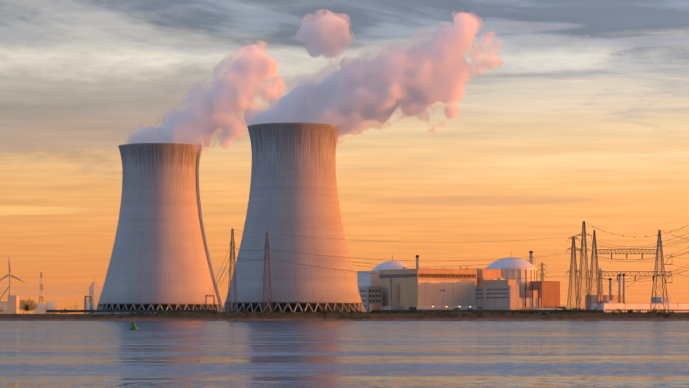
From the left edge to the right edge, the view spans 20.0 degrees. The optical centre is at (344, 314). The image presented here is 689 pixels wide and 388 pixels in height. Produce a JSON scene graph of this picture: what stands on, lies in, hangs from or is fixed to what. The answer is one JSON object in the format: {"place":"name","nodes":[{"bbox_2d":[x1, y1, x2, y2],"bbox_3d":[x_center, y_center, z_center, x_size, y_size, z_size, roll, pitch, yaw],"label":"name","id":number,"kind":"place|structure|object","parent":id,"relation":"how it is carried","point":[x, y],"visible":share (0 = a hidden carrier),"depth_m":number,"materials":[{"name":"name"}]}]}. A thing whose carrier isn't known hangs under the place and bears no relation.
{"place":"outdoors","nodes":[
{"label":"outdoors","id":0,"kind":"place"},
{"bbox_2d":[0,295,18,313],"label":"building","id":1,"kind":"structure","parent":0,"point":[10,305],"depth_m":2987.76,"materials":[{"name":"white concrete"}]},
{"bbox_2d":[84,277,101,313],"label":"process building","id":2,"kind":"structure","parent":0,"point":[95,290],"depth_m":2493.96,"materials":[{"name":"grey concrete"}]},
{"bbox_2d":[0,321,688,387],"bbox_3d":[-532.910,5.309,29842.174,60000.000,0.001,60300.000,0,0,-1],"label":"water","id":3,"kind":"structure","parent":0,"point":[353,354],"depth_m":259.98,"materials":[{"name":"blue liquid"}]},
{"bbox_2d":[129,321,138,329],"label":"channel buoy","id":4,"kind":"object","parent":3,"relation":"in","point":[133,327],"visible":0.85,"depth_m":684.79,"materials":[{"name":"green metal"}]},
{"bbox_2d":[0,312,688,320],"bbox_3d":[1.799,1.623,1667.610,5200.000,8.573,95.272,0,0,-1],"label":"river bank","id":5,"kind":"structure","parent":0,"point":[395,316],"depth_m":1682.71,"materials":[{"name":"brown soil"}]},
{"bbox_2d":[46,310,602,312],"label":"perimeter fence","id":6,"kind":"object","parent":5,"relation":"on","point":[119,311],"visible":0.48,"depth_m":1706.93,"materials":[{"name":"black metal"}]},
{"bbox_2d":[0,319,685,320],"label":"bank stones","id":7,"kind":"object","parent":5,"relation":"on","point":[344,319],"visible":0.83,"depth_m":1658.33,"materials":[{"name":"stone"}]},
{"bbox_2d":[14,309,688,318],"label":"bank scrub","id":8,"kind":"object","parent":5,"relation":"on","point":[367,317],"visible":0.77,"depth_m":1684.09,"materials":[{"name":"green plant"}]},
{"bbox_2d":[0,0,688,313],"label":"sky","id":9,"kind":"structure","parent":0,"point":[469,125],"materials":[{"name":"orange"}]},
{"bbox_2d":[591,297,688,311],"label":"long white building","id":10,"kind":"structure","parent":0,"point":[634,307],"depth_m":2205.35,"materials":[{"name":"grey concrete"}]},
{"label":"ground","id":11,"kind":"structure","parent":0,"visible":0},
{"bbox_2d":[0,257,23,294],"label":"wind turbine","id":12,"kind":"object","parent":11,"relation":"on","point":[9,275],"depth_m":3283.15,"materials":[{"name":"white metal"}]},
{"bbox_2d":[17,300,28,313],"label":"tree","id":13,"kind":"object","parent":11,"relation":"on","point":[22,303],"depth_m":2487.82,"materials":[{"name":"green plant"}]},
{"bbox_2d":[23,304,31,310],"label":"tree","id":14,"kind":"object","parent":11,"relation":"on","point":[26,308],"visible":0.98,"depth_m":2429.13,"materials":[{"name":"green plant"}]},
{"bbox_2d":[29,301,37,313],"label":"tree","id":15,"kind":"object","parent":11,"relation":"on","point":[33,307],"depth_m":2469.22,"materials":[{"name":"green plant"}]},
{"bbox_2d":[38,272,44,303],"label":"lattice tower","id":16,"kind":"structure","parent":11,"relation":"on","point":[41,279],"depth_m":2687.91,"materials":[{"name":"metal"}]},
{"bbox_2d":[34,301,93,313],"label":"buildings","id":17,"kind":"structure","parent":11,"relation":"on","point":[43,308],"depth_m":2490.09,"materials":[{"name":"concrete"}]},
{"bbox_2d":[84,295,214,313],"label":"yard gantries","id":18,"kind":"object","parent":11,"relation":"on","point":[213,296],"visible":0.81,"depth_m":1729.34,"materials":[{"name":"metal"}]},
{"bbox_2d":[93,143,222,313],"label":"cooling tower","id":19,"kind":"structure","parent":11,"relation":"on","point":[160,257],"depth_m":1965.14,"materials":[{"name":"grey concrete"}]},
{"bbox_2d":[227,229,237,311],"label":"line mast","id":20,"kind":"object","parent":11,"relation":"on","point":[231,258],"visible":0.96,"depth_m":1716.60,"materials":[{"name":"metal"}]},
{"bbox_2d":[261,233,272,311],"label":"line mast","id":21,"kind":"object","parent":11,"relation":"on","point":[267,256],"visible":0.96,"depth_m":1721.17,"materials":[{"name":"metal"}]},
{"bbox_2d":[221,123,365,311],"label":"cooling tower","id":22,"kind":"structure","parent":11,"relation":"on","point":[293,189],"depth_m":1757.77,"materials":[{"name":"grey concrete"}]},
{"bbox_2d":[46,266,677,313],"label":"plant clutter","id":23,"kind":"object","parent":11,"relation":"on","point":[389,302],"visible":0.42,"depth_m":2210.25,"materials":[{"name":"grey metal"}]},
{"bbox_2d":[357,271,378,286],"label":"auxiliary building","id":24,"kind":"structure","parent":11,"relation":"on","point":[364,278],"depth_m":2273.90,"materials":[{"name":"grey concrete"}]},
{"bbox_2d":[358,286,386,311],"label":"service block","id":25,"kind":"structure","parent":11,"relation":"on","point":[371,297],"depth_m":2221.69,"materials":[{"name":"grey concrete"}]},
{"bbox_2d":[372,255,410,270],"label":"reactor dome","id":26,"kind":"structure","parent":11,"relation":"on","point":[390,265],"depth_m":2283.10,"materials":[{"name":"metal"}]},
{"bbox_2d":[416,255,418,268],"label":"vent stack","id":27,"kind":"object","parent":11,"relation":"on","point":[417,261],"visible":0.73,"depth_m":2252.72,"materials":[{"name":"grey metal"}]},
{"bbox_2d":[378,269,476,309],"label":"turbine hall","id":28,"kind":"structure","parent":11,"relation":"on","point":[443,290],"depth_m":2200.96,"materials":[{"name":"grey concrete"}]},
{"bbox_2d":[477,269,500,285],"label":"fuel building","id":29,"kind":"structure","parent":11,"relation":"on","point":[488,274],"depth_m":2231.94,"materials":[{"name":"grey concrete"}]},
{"bbox_2d":[485,257,536,297],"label":"reactor dome","id":30,"kind":"structure","parent":11,"relation":"on","point":[507,266],"depth_m":2245.91,"materials":[{"name":"concrete"}]},
{"bbox_2d":[476,280,554,309],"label":"industrial building","id":31,"kind":"structure","parent":11,"relation":"on","point":[503,294],"depth_m":2185.35,"materials":[{"name":"grey concrete"}]},
{"bbox_2d":[529,251,532,264],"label":"vent stack","id":32,"kind":"object","parent":11,"relation":"on","point":[531,259],"visible":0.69,"depth_m":2304.91,"materials":[{"name":"grey metal"}]},
{"bbox_2d":[537,262,546,280],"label":"pylon","id":33,"kind":"object","parent":11,"relation":"on","point":[541,270],"depth_m":2701.46,"materials":[{"name":"metal"}]},
{"bbox_2d":[524,281,583,309],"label":"switchgear building","id":34,"kind":"structure","parent":11,"relation":"on","point":[550,293],"depth_m":2226.92,"materials":[{"name":"brown concrete"}]},
{"bbox_2d":[566,236,580,309],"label":"pylon","id":35,"kind":"object","parent":11,"relation":"on","point":[570,270],"visible":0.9,"depth_m":1850.17,"materials":[{"name":"metal"}]},
{"bbox_2d":[575,221,592,309],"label":"pylon","id":36,"kind":"object","parent":11,"relation":"on","point":[582,245],"visible":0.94,"depth_m":1830.45,"materials":[{"name":"metal"}]},
{"bbox_2d":[587,230,601,309],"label":"pylon","id":37,"kind":"object","parent":11,"relation":"on","point":[592,261],"visible":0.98,"depth_m":1812.57,"materials":[{"name":"metal"}]},
{"bbox_2d":[596,249,672,282],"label":"portal gantry","id":38,"kind":"object","parent":37,"relation":"attached to","point":[633,271],"visible":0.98,"depth_m":1805.89,"materials":[{"name":"metal"}]},
{"bbox_2d":[208,223,688,295],"bbox_3d":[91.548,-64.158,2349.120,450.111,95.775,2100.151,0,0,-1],"label":"power lines","id":39,"kind":"object","parent":38,"relation":"attached to","point":[500,259],"visible":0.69,"depth_m":1745.38,"materials":[{"name":"metal"}]},
{"bbox_2d":[596,268,605,294],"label":"pylon","id":40,"kind":"object","parent":11,"relation":"on","point":[601,287],"depth_m":2502.58,"materials":[{"name":"metal"}]},
{"bbox_2d":[585,295,621,308],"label":"industrial building","id":41,"kind":"structure","parent":11,"relation":"on","point":[604,298],"depth_m":2325.43,"materials":[{"name":"grey concrete"}]},
{"bbox_2d":[609,278,611,300],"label":"chimney","id":42,"kind":"object","parent":11,"relation":"on","point":[610,293],"visible":0.67,"depth_m":2322.22,"materials":[{"name":"grey metal"}]},
{"bbox_2d":[618,273,620,302],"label":"chimney","id":43,"kind":"object","parent":11,"relation":"on","point":[619,288],"visible":0.75,"depth_m":2322.29,"materials":[{"name":"grey metal"}]},
{"bbox_2d":[623,273,624,302],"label":"chimney","id":44,"kind":"object","parent":11,"relation":"on","point":[623,288],"visible":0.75,"depth_m":2327.43,"materials":[{"name":"grey metal"}]},
{"bbox_2d":[650,230,669,311],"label":"pylon","id":45,"kind":"object","parent":11,"relation":"on","point":[661,250],"visible":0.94,"depth_m":1801.36,"materials":[{"name":"metal"}]}
]}

